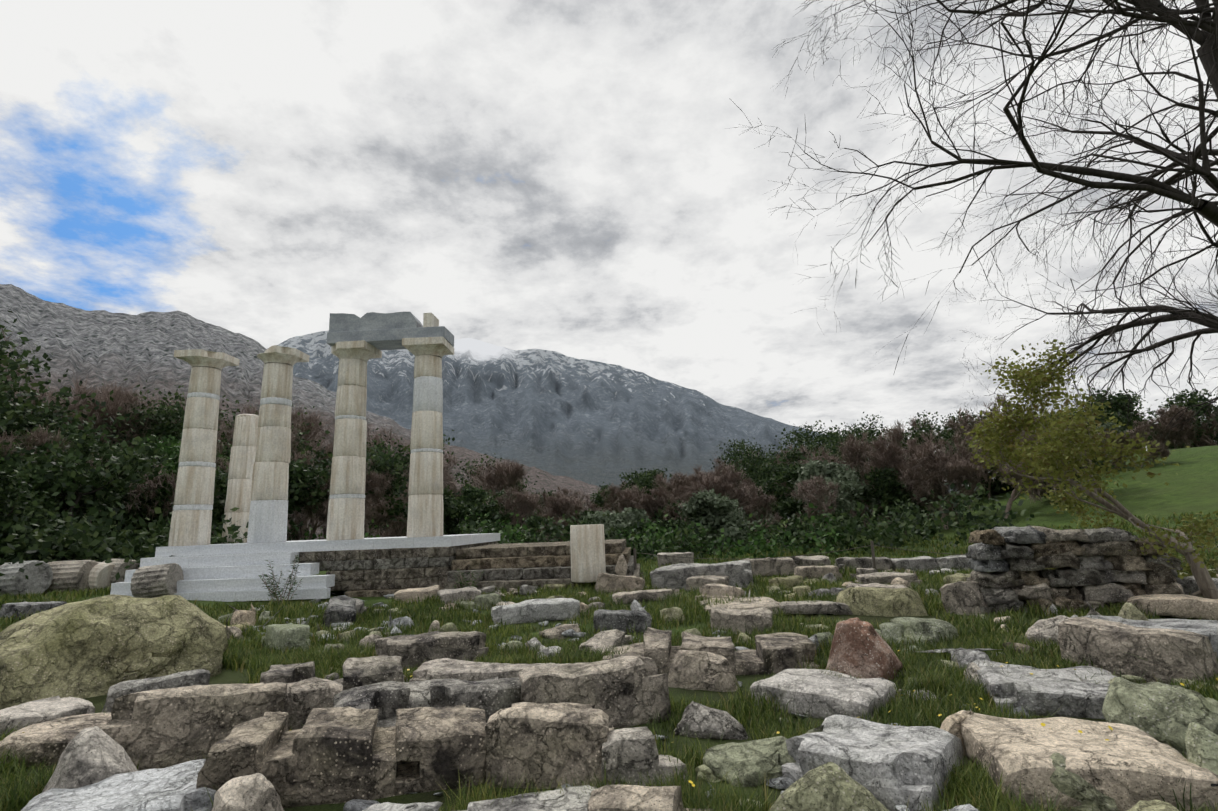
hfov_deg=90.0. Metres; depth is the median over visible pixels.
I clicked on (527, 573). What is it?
stone step
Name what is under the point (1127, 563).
dry stone wall
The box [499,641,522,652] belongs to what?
boulder
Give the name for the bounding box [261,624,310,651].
ancient block
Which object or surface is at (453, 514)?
bush
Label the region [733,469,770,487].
evergreen tree
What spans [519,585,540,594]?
ancient block
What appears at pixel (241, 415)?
column top
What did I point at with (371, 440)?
bare tree
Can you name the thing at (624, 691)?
ancient block
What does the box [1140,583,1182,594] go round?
dry stone wall
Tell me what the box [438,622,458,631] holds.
boulder
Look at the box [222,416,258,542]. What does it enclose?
column
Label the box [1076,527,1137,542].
dry stone wall
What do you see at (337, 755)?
ancient block
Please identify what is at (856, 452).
bare tree
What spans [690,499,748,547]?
olive tree
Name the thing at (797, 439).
evergreen tree
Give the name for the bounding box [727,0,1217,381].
bare plane tree
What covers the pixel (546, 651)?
ancient block
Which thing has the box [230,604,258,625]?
boulder
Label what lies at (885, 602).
boulder
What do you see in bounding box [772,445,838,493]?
bare tree
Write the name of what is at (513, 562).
foundation course
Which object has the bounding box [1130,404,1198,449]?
bush
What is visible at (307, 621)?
boulder
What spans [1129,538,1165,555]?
dry stone wall
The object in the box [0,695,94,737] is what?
stone slab
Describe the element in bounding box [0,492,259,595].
shrubs
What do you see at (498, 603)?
ancient block
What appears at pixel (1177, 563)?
dry stone wall
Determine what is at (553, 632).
boulder
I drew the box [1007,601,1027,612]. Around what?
dry stone wall
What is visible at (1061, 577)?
dry stone wall
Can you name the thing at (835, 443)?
evergreen tree
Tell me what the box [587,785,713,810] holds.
ancient block
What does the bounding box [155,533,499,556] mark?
marble stylobate
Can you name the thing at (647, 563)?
grass
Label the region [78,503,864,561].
green shrubs
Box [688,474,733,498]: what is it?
bare tree
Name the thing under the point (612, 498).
bare tree
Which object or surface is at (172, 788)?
stone slab
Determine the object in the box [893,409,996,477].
evergreen tree
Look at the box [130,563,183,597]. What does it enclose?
fallen column drum
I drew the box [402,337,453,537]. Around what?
column
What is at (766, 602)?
stone slab
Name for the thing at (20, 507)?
bush
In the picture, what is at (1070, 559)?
dry stone wall
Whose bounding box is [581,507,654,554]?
olive tree
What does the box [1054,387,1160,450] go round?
evergreen tree
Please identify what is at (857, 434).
evergreen tree
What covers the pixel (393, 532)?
bare tree
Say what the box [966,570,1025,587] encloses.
dry stone wall
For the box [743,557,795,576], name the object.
ancient block
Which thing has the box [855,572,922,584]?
ancient block row
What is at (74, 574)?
fallen column drum
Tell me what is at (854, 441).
evergreen tree
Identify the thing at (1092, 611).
boulder
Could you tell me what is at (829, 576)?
boulder
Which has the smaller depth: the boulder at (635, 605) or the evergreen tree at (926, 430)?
the boulder at (635, 605)
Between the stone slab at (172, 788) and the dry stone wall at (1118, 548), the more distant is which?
the dry stone wall at (1118, 548)
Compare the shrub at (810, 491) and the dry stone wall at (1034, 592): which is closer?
the dry stone wall at (1034, 592)
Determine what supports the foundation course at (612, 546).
on the foundation course at (513, 562)
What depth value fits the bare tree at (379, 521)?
44.85 m
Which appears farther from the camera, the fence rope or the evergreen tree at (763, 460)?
the evergreen tree at (763, 460)
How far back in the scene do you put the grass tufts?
8.12 m
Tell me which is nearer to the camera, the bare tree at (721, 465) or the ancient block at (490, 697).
the ancient block at (490, 697)
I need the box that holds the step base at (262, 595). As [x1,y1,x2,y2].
[127,588,330,601]
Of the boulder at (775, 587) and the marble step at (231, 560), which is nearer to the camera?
the boulder at (775, 587)
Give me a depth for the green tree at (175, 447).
30.64 m
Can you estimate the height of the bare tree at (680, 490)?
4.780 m
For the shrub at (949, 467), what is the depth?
33.74 m
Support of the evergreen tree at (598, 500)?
on the ground at (1190, 487)
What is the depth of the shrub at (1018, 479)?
29.81 m
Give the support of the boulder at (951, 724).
on the ground at (1190, 487)
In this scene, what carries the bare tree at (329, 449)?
on the ground at (1190, 487)
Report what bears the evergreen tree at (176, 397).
on the ground at (1190, 487)
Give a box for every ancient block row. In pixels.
[657,552,693,566]
[794,565,841,579]
[835,557,892,573]
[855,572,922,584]
[891,556,938,571]
[935,555,972,570]
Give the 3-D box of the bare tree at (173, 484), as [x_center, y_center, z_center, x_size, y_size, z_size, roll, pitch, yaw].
[-19.269,4.693,28.396,5.309,6.315,4.594,-3,-11,3]
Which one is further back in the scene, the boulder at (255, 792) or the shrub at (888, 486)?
the shrub at (888, 486)
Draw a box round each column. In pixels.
[168,349,239,545]
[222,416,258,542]
[247,345,309,542]
[326,340,381,540]
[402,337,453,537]
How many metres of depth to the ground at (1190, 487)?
24.63 m
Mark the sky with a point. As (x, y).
(569, 178)
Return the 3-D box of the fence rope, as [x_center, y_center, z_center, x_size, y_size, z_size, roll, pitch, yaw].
[6.869,3.978,16.534,12.586,0.311,1.379,-6,-12,21]
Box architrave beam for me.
[327,326,453,350]
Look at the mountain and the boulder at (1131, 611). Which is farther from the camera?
the mountain
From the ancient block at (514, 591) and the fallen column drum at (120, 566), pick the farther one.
the fallen column drum at (120, 566)
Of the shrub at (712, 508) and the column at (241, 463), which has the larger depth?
the shrub at (712, 508)
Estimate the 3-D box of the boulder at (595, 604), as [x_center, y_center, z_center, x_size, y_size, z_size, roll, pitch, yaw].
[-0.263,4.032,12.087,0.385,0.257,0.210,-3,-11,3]
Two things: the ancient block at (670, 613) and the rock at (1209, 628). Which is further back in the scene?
the ancient block at (670, 613)
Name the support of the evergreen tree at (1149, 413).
on the ground at (1190, 487)
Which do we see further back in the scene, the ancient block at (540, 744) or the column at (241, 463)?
the column at (241, 463)
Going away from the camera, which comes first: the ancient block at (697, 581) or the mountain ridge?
the ancient block at (697, 581)
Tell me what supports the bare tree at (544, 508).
on the ground at (1190, 487)
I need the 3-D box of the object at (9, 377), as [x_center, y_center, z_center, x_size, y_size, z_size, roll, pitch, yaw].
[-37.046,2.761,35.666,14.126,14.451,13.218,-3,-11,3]
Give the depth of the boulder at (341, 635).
9.60 m
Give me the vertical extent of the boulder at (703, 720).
0.318 m
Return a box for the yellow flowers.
[22,650,1216,808]
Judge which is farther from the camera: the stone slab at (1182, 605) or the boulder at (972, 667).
the stone slab at (1182, 605)
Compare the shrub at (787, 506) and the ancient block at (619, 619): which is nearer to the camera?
the ancient block at (619, 619)
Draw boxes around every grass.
[0,575,1217,698]
[0,643,1217,810]
[94,509,1217,606]
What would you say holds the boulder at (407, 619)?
on the ground at (1190, 487)
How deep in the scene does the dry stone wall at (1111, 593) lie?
9.36 m
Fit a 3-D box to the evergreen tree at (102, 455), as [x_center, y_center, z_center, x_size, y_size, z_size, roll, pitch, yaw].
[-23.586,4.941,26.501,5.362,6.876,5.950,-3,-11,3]
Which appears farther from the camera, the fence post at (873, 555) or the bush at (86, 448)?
the bush at (86, 448)
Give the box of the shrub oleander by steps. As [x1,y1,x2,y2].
[258,555,301,604]
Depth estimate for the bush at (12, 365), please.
28.12 m
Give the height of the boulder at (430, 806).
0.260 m
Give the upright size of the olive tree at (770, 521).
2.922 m
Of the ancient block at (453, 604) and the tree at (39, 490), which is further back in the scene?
the tree at (39, 490)
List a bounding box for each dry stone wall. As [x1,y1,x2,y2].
[965,542,1000,559]
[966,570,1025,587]
[968,529,1006,544]
[968,558,1009,571]
[980,587,1018,604]
[980,603,1008,614]
[992,525,1045,543]
[999,542,1033,558]
[1004,558,1044,570]
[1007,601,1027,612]
[1010,583,1051,599]
[1012,541,1084,557]
[1019,570,1050,585]
[1019,598,1054,614]
[1032,526,1089,541]
[1034,551,1079,568]
[1040,568,1102,586]
[1049,586,1082,601]
[1052,596,1083,610]
[1064,555,1113,569]
[1074,583,1133,602]
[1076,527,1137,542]
[1078,541,1136,556]
[1079,600,1111,610]
[1096,569,1147,584]
[1103,555,1154,570]
[1112,582,1146,595]
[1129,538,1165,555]
[1138,563,1174,584]
[1140,554,1182,569]
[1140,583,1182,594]
[1171,570,1178,577]
[1175,582,1183,593]
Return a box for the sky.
[0,0,1217,480]
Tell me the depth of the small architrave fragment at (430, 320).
18.48 m
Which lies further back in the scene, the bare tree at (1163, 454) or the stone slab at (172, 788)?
the bare tree at (1163, 454)
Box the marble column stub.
[570,524,605,582]
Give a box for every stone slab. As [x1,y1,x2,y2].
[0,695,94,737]
[0,713,111,767]
[21,759,215,810]
[409,658,568,681]
[461,785,597,810]
[612,588,680,604]
[700,597,787,615]
[750,669,904,720]
[779,600,852,614]
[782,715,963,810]
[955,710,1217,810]
[967,660,1116,718]
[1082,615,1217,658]
[1127,594,1217,619]
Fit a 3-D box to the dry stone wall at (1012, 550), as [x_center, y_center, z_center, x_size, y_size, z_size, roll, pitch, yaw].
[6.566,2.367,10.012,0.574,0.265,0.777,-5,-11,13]
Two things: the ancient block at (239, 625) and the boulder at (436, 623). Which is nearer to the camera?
the boulder at (436, 623)
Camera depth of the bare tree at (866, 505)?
43.17 m
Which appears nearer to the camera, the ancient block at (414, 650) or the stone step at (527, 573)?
the ancient block at (414, 650)
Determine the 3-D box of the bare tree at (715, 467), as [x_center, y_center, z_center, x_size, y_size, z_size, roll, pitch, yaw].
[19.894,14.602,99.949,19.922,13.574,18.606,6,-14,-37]
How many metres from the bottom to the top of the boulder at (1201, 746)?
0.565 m
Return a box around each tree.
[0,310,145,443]
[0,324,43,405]
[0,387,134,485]
[0,387,142,530]
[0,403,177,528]
[0,424,119,527]
[0,434,87,521]
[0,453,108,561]
[3,366,44,396]
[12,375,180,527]
[27,382,177,411]
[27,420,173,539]
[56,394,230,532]
[74,448,147,499]
[105,434,181,539]
[109,396,258,448]
[119,440,230,535]
[128,438,229,533]
[130,380,313,544]
[148,433,232,528]
[155,407,332,552]
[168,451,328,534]
[177,402,307,456]
[211,395,299,540]
[219,466,302,532]
[285,450,376,563]
[287,403,334,540]
[288,402,407,539]
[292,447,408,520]
[296,440,370,524]
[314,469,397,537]
[321,432,409,537]
[366,428,458,537]
[370,461,475,537]
[371,447,459,536]
[371,484,408,531]
[382,439,458,535]
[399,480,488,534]
[446,486,492,522]
[450,453,539,495]
[453,499,515,542]
[459,458,532,496]
[469,462,528,498]
[469,521,504,542]
[474,486,541,535]
[489,489,538,528]
[495,478,559,514]
[521,515,561,542]
[524,487,583,540]
[524,488,586,541]
[529,497,583,541]
[544,493,579,534]
[547,493,601,517]
[564,510,594,523]
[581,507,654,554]
[584,482,630,512]
[598,481,627,512]
[611,484,646,513]
[612,467,671,532]
[613,519,652,550]
[616,508,658,547]
[618,488,656,515]
[623,485,670,532]
[650,498,691,547]
[651,517,690,551]
[653,470,696,503]
[661,491,701,549]
[667,484,704,507]
[678,462,755,510]
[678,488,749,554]
[682,457,748,482]
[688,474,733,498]
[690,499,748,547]
[699,459,752,500]
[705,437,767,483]
[713,470,752,508]
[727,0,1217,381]
[733,420,828,486]
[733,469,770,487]
[736,482,781,542]
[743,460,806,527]
[751,508,780,541]
[754,440,863,518]
[764,447,830,533]
[765,429,831,458]
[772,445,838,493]
[773,460,865,513]
[779,509,853,547]
[782,420,907,516]
[783,445,875,532]
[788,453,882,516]
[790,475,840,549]
[804,423,894,514]
[814,431,868,520]
[815,412,907,461]
[816,420,884,523]
[824,434,873,507]
[825,442,908,480]
[835,425,911,490]
[847,442,906,529]
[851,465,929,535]
[867,418,943,513]
[885,431,985,533]
[888,502,937,537]
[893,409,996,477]
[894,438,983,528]
[900,420,953,494]
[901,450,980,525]
[902,435,955,494]
[908,32,1217,451]
[934,410,998,470]
[936,431,1018,505]
[943,392,1053,443]
[959,440,1003,499]
[961,339,1217,598]
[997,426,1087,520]
[1022,442,1114,501]
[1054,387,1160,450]
[1088,422,1133,468]
[1093,431,1141,470]
[1114,392,1157,440]
[1119,420,1170,468]
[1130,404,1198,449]
[1149,389,1217,449]
[1156,404,1217,447]
[1186,405,1217,447]
[1210,413,1217,430]
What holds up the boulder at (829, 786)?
on the ground at (1190, 487)
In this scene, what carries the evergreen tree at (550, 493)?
on the ground at (1190, 487)
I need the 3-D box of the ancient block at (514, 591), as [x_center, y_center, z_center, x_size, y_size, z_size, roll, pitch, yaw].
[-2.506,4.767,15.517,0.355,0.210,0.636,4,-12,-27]
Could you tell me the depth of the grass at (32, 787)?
4.41 m
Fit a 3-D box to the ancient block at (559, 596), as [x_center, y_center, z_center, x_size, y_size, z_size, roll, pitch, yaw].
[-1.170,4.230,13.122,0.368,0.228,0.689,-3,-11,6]
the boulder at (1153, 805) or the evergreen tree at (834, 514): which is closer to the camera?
the boulder at (1153, 805)
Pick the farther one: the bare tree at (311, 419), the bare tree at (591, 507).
the bare tree at (311, 419)
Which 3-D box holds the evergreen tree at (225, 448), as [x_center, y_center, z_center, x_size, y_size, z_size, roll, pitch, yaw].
[-24.777,5.583,35.389,8.029,8.145,8.464,-8,-12,27]
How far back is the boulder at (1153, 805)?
2.99 m
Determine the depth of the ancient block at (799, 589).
12.71 m
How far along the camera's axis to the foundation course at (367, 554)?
16.84 m
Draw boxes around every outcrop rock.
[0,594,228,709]
[703,725,823,786]
[1102,677,1217,752]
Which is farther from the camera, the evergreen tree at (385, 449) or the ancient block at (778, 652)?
the evergreen tree at (385, 449)
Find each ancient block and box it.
[0,601,66,618]
[101,682,287,770]
[102,669,210,712]
[196,704,485,808]
[218,613,232,621]
[224,624,245,631]
[258,611,274,620]
[260,656,404,689]
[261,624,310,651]
[282,677,342,730]
[319,643,344,652]
[322,596,355,627]
[322,598,368,620]
[333,677,521,726]
[374,631,488,668]
[394,585,438,602]
[436,586,480,603]
[439,603,458,611]
[454,593,501,608]
[478,585,500,594]
[485,702,613,788]
[491,598,579,624]
[496,602,515,605]
[504,588,519,595]
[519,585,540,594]
[519,656,670,727]
[525,637,544,652]
[538,646,562,658]
[544,583,567,590]
[546,595,563,598]
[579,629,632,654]
[580,603,589,615]
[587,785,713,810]
[593,609,651,632]
[595,573,644,593]
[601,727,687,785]
[603,627,819,674]
[650,560,753,589]
[660,607,684,623]
[686,575,728,591]
[695,584,744,601]
[710,607,772,633]
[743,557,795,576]
[767,575,807,588]
[784,585,810,598]
[791,555,830,566]
[809,588,842,597]
[809,632,833,646]
[846,583,906,587]
[850,568,877,577]
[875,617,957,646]
[929,568,955,574]
[943,573,969,583]
[1002,642,1039,656]
[1057,617,1217,683]
[1176,576,1217,596]
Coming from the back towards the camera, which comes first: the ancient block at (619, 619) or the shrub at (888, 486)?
the shrub at (888, 486)
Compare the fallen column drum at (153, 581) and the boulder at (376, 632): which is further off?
the fallen column drum at (153, 581)
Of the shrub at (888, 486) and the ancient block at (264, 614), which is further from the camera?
the shrub at (888, 486)
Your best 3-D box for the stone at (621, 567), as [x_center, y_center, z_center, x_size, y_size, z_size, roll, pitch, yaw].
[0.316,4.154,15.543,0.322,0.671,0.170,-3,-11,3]
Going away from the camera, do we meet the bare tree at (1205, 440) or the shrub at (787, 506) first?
the shrub at (787, 506)
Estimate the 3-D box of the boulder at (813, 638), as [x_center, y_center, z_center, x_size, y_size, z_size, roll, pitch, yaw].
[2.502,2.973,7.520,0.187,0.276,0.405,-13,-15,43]
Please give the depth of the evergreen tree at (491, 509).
33.93 m
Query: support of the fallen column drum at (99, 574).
on the ground at (1190, 487)
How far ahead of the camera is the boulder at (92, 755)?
3.86 m
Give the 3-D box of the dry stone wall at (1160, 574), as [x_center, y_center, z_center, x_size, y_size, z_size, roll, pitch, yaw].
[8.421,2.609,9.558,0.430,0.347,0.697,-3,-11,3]
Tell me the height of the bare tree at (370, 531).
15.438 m
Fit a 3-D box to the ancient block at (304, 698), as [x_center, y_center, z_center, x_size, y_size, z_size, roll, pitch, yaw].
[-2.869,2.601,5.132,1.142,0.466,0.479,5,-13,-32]
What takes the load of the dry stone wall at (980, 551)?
on the dry stone wall at (1000, 565)
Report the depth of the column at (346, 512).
17.95 m
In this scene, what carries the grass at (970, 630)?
on the ground at (1190, 487)
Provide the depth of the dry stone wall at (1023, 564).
9.65 m
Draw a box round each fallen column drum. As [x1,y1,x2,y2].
[0,560,52,596]
[41,560,98,593]
[88,562,115,589]
[103,559,139,582]
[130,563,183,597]
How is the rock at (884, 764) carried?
on the ground at (1190, 487)
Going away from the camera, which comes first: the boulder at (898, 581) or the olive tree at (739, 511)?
the boulder at (898, 581)
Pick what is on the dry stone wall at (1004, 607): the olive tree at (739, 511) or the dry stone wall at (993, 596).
the dry stone wall at (993, 596)
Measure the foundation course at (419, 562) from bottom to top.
0.289 m
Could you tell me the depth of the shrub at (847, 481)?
35.48 m
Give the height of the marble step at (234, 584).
0.296 m
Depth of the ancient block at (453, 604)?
13.00 m
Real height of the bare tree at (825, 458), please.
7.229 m
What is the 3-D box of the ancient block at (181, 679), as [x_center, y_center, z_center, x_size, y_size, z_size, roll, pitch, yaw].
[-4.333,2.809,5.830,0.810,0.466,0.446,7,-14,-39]
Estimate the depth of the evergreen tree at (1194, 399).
63.21 m
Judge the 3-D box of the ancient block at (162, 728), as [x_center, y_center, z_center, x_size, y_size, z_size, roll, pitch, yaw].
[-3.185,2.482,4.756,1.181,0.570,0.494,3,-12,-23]
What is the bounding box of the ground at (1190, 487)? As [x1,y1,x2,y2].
[0,445,1217,810]
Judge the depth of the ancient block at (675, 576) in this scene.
15.33 m
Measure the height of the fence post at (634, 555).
1.051 m
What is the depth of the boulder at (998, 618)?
8.74 m
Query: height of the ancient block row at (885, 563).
0.522 m
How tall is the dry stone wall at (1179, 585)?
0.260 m
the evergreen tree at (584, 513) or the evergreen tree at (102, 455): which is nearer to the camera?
the evergreen tree at (102, 455)
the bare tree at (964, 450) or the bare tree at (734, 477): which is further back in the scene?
the bare tree at (734, 477)
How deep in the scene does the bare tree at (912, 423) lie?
87.58 m
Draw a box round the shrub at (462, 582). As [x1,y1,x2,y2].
[454,569,482,588]
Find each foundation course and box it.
[299,541,497,561]
[299,555,456,570]
[326,566,451,580]
[328,577,448,590]
[345,587,443,596]
[444,564,639,591]
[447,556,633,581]
[451,547,630,569]
[456,539,625,558]
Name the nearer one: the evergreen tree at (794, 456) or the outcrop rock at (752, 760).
the outcrop rock at (752, 760)
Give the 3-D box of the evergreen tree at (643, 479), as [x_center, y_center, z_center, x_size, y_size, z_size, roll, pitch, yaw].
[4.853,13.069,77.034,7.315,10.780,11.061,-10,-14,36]
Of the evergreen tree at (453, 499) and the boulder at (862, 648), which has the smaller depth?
the boulder at (862, 648)
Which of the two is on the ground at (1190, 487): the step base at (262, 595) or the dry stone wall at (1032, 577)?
the step base at (262, 595)
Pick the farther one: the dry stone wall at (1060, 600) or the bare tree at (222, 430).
the bare tree at (222, 430)
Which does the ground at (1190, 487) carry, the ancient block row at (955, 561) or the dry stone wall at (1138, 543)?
the ancient block row at (955, 561)
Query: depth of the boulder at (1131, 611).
7.72 m
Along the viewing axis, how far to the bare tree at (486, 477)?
54.71 m
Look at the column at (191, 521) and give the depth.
18.20 m
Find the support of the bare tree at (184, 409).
on the ground at (1190, 487)
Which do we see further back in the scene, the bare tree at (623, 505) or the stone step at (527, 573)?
the bare tree at (623, 505)
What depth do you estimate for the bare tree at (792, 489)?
49.43 m
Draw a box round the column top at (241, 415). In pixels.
[236,414,258,416]
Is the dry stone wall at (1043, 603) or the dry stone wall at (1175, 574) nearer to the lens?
the dry stone wall at (1043, 603)
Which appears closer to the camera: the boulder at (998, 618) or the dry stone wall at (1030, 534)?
the boulder at (998, 618)
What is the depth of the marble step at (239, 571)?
16.17 m
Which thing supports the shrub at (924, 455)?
on the ground at (1190, 487)
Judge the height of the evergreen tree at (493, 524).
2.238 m
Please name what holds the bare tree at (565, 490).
on the ground at (1190, 487)
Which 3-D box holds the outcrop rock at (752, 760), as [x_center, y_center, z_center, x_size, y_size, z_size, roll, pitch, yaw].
[1.037,2.375,4.076,0.785,0.329,0.573,-6,-12,20]
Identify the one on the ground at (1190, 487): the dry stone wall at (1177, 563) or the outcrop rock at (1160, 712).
the outcrop rock at (1160, 712)
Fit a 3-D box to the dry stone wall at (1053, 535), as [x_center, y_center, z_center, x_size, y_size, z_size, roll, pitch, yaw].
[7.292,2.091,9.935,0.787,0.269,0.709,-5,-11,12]
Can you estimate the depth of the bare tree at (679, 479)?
60.91 m
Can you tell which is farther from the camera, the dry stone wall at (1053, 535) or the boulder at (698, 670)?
the dry stone wall at (1053, 535)
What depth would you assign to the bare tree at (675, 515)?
38.12 m
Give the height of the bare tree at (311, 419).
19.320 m
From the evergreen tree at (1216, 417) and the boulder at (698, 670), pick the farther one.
the evergreen tree at (1216, 417)
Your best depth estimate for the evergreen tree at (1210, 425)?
66.24 m
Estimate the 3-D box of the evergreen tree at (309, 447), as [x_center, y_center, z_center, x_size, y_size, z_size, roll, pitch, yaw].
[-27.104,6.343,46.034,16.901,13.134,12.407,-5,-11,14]
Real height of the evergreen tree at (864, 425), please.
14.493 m
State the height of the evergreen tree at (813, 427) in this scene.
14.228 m
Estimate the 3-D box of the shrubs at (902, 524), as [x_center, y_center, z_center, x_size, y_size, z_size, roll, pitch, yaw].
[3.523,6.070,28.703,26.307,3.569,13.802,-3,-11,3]
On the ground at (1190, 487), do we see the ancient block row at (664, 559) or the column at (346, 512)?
the ancient block row at (664, 559)
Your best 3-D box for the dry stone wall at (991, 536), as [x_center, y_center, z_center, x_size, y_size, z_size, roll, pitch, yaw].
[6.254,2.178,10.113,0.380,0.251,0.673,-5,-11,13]
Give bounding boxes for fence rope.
[636,545,965,558]
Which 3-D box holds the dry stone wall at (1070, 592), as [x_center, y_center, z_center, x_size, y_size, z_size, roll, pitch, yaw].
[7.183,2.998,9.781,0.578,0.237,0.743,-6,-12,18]
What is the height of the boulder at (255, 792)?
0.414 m
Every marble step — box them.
[110,574,334,594]
[124,563,319,581]
[140,552,299,566]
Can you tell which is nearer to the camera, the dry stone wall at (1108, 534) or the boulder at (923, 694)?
the boulder at (923, 694)
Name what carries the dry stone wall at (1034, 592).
on the dry stone wall at (1043, 603)
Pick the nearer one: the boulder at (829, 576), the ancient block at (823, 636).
the ancient block at (823, 636)
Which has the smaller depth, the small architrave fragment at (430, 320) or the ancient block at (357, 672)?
the ancient block at (357, 672)
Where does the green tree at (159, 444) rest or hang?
on the ground at (1190, 487)
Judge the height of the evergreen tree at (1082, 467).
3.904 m
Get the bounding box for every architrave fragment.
[329,312,422,331]
[423,313,438,326]
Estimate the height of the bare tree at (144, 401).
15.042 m
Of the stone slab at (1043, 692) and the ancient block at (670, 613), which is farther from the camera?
the ancient block at (670, 613)
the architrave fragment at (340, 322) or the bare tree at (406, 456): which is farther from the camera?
the bare tree at (406, 456)
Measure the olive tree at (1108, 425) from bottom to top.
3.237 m
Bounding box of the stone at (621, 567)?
[615,555,627,575]
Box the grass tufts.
[0,564,1217,810]
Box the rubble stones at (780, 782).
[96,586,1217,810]
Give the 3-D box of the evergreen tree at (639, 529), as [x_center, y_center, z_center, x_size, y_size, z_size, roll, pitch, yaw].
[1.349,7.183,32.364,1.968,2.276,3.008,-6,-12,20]
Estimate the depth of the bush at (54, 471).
22.40 m
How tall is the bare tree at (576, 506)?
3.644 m
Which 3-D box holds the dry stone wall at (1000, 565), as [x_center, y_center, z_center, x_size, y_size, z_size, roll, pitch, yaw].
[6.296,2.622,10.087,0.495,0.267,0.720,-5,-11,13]
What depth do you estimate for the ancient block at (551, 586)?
15.68 m
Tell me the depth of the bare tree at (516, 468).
55.90 m
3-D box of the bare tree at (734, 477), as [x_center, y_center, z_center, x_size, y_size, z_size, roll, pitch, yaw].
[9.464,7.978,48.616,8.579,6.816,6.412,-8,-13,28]
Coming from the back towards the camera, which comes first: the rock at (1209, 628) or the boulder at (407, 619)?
the boulder at (407, 619)
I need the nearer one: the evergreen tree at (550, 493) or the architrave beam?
the architrave beam
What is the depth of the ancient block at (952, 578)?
13.40 m
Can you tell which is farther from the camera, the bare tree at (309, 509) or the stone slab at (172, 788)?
the bare tree at (309, 509)
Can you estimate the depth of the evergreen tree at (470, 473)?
64.89 m
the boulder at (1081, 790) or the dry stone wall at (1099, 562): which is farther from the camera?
the dry stone wall at (1099, 562)
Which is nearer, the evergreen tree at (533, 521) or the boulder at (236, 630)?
the boulder at (236, 630)
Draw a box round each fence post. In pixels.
[633,548,636,569]
[870,541,875,568]
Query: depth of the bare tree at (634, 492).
50.11 m
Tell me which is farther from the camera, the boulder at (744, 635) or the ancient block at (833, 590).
the ancient block at (833, 590)
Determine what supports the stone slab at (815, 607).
on the ground at (1190, 487)
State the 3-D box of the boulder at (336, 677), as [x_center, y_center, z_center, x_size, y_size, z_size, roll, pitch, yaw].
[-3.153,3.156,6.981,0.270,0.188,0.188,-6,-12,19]
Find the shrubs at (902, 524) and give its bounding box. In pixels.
[443,480,1039,560]
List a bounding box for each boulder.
[42,726,137,792]
[212,773,283,810]
[226,616,242,638]
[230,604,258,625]
[288,607,312,633]
[324,673,339,679]
[338,630,355,641]
[359,634,380,648]
[362,801,442,810]
[369,631,381,637]
[388,616,413,628]
[428,620,439,631]
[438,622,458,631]
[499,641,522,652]
[539,624,580,639]
[588,602,604,608]
[630,599,651,618]
[668,650,739,691]
[674,701,747,739]
[681,628,701,637]
[735,629,755,643]
[769,586,779,593]
[769,762,888,810]
[808,634,820,653]
[822,573,836,582]
[825,617,902,679]
[836,587,928,616]
[891,577,913,589]
[906,689,943,700]
[915,648,1001,668]
[925,589,940,598]
[939,581,988,614]
[940,711,973,755]
[943,804,978,810]
[963,662,979,685]
[994,616,1011,623]
[1024,615,1069,645]
[1045,603,1057,616]
[1049,752,1117,810]
[1082,597,1101,615]
[1118,602,1148,620]
[1127,799,1178,810]
[1184,722,1217,774]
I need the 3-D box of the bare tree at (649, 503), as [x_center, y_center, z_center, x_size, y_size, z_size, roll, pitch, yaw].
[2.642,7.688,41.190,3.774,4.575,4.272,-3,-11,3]
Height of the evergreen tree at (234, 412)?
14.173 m
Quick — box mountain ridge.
[0,284,604,539]
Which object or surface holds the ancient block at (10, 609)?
on the ground at (1190, 487)
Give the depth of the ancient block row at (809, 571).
16.28 m
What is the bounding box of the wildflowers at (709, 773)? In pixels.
[249,591,1215,810]
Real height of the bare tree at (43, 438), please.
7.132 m
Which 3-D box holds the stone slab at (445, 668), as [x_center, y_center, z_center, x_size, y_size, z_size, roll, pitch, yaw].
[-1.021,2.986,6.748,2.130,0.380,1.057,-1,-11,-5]
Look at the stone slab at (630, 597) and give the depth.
12.88 m
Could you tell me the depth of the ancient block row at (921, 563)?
17.24 m
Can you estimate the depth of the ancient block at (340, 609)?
11.08 m
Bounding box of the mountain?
[267,331,961,518]
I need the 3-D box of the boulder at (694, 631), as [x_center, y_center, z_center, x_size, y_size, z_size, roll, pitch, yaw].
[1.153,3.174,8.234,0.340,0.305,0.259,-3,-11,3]
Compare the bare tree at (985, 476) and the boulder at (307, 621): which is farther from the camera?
the bare tree at (985, 476)
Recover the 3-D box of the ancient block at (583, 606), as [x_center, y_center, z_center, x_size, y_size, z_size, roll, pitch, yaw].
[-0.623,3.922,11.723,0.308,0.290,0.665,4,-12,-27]

